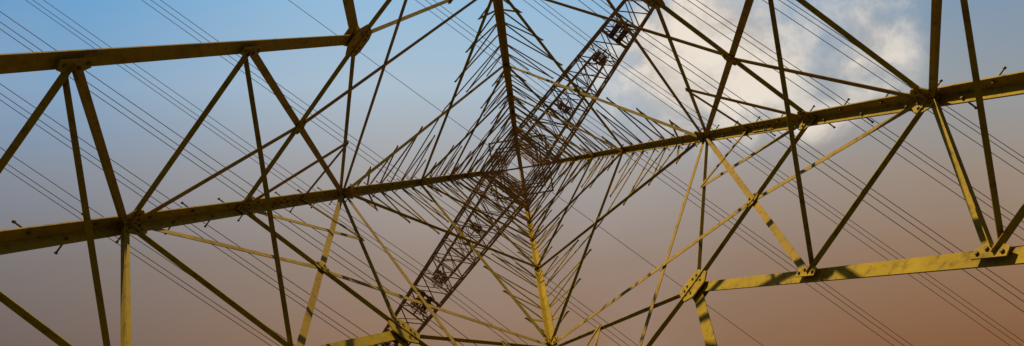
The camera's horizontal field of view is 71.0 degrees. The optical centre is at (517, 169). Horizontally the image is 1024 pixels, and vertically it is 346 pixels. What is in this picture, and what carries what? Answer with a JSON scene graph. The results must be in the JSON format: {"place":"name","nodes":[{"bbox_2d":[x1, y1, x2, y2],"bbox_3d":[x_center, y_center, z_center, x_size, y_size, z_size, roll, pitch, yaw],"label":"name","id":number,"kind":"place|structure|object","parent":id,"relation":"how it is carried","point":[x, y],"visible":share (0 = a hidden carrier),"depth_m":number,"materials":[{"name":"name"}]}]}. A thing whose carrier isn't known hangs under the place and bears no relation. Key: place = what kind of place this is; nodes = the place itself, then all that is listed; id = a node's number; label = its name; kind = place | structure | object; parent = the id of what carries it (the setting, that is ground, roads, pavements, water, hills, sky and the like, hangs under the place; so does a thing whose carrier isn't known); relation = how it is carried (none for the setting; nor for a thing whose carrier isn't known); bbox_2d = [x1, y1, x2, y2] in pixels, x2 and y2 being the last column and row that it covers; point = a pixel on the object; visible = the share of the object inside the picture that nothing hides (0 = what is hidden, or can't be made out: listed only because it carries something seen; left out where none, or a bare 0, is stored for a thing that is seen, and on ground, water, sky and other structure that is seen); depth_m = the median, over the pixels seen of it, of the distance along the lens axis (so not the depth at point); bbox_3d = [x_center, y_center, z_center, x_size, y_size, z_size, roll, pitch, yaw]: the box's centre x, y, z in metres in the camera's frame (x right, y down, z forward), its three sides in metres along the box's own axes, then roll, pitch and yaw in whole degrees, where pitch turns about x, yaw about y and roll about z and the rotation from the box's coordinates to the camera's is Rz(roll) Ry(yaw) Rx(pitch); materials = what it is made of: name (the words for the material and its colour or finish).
{"place":"outdoors","nodes":[
{"label":"outdoors","id":0,"kind":"place"},
{"bbox_2d":[0,0,1023,345],"label":"sky","id":1,"kind":"structure","parent":0,"point":[58,290],"materials":[{"name":"blue"}]},
{"bbox_3d":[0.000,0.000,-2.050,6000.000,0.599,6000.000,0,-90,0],"label":"ground","id":2,"kind":"structure","parent":0,"visible":0},
{"bbox_2d":[0,0,1023,345],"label":"electricity pylon","id":3,"kind":"object","parent":2,"relation":"on","point":[696,288],"visible":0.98,"depth_m":8.58,"materials":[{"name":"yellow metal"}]},
{"bbox_2d":[0,147,295,345],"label":"overhead power line","id":4,"kind":"object","parent":3,"relation":"attached to","point":[136,250],"visible":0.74,"depth_m":24.62,"materials":[{"name":"black metal"}]},
{"bbox_2d":[0,84,385,345],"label":"overhead power line","id":5,"kind":"object","parent":3,"relation":"attached to","point":[181,207],"visible":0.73,"depth_m":24.61,"materials":[{"name":"black metal"}]},
{"bbox_2d":[0,11,476,345],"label":"overhead power line","id":6,"kind":"object","parent":3,"relation":"attached to","point":[231,181],"visible":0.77,"depth_m":24.52,"materials":[{"name":"black metal"}]},
{"bbox_2d":[26,0,527,344],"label":"overhead power line","id":7,"kind":"object","parent":3,"relation":"attached to","point":[273,168],"visible":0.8,"depth_m":32.53,"materials":[{"name":"black metal"}]},
{"bbox_2d":[142,0,637,345],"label":"overhead power line","id":8,"kind":"object","parent":3,"relation":"attached to","point":[388,169],"visible":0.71,"depth_m":32.62,"materials":[{"name":"black metal"}]},
{"bbox_2d":[289,0,762,345],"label":"overhead power line","id":9,"kind":"object","parent":3,"relation":"attached to","point":[527,174],"visible":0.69,"depth_m":47.51,"materials":[{"name":"black metal"}]},
{"bbox_2d":[416,0,912,345],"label":"overhead power line","id":10,"kind":"object","parent":3,"relation":"attached to","point":[677,184],"visible":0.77,"depth_m":32.61,"materials":[{"name":"black metal"}]},
{"bbox_2d":[524,0,1023,345],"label":"overhead power line","id":11,"kind":"object","parent":3,"relation":"attached to","point":[778,175],"visible":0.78,"depth_m":32.55,"materials":[{"name":"black metal"}]},
{"bbox_2d":[579,0,1023,311],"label":"overhead power line","id":12,"kind":"object","parent":3,"relation":"attached to","point":[813,155],"visible":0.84,"depth_m":24.56,"materials":[{"name":"black metal"}]},
{"bbox_2d":[672,0,1023,239],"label":"overhead power line","id":13,"kind":"object","parent":3,"relation":"attached to","point":[849,103],"visible":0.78,"depth_m":24.68,"materials":[{"name":"black metal"}]},
{"bbox_2d":[763,0,1023,174],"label":"overhead power line","id":14,"kind":"object","parent":3,"relation":"attached to","point":[890,74],"visible":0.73,"depth_m":24.67,"materials":[{"name":"black metal"}]}
]}

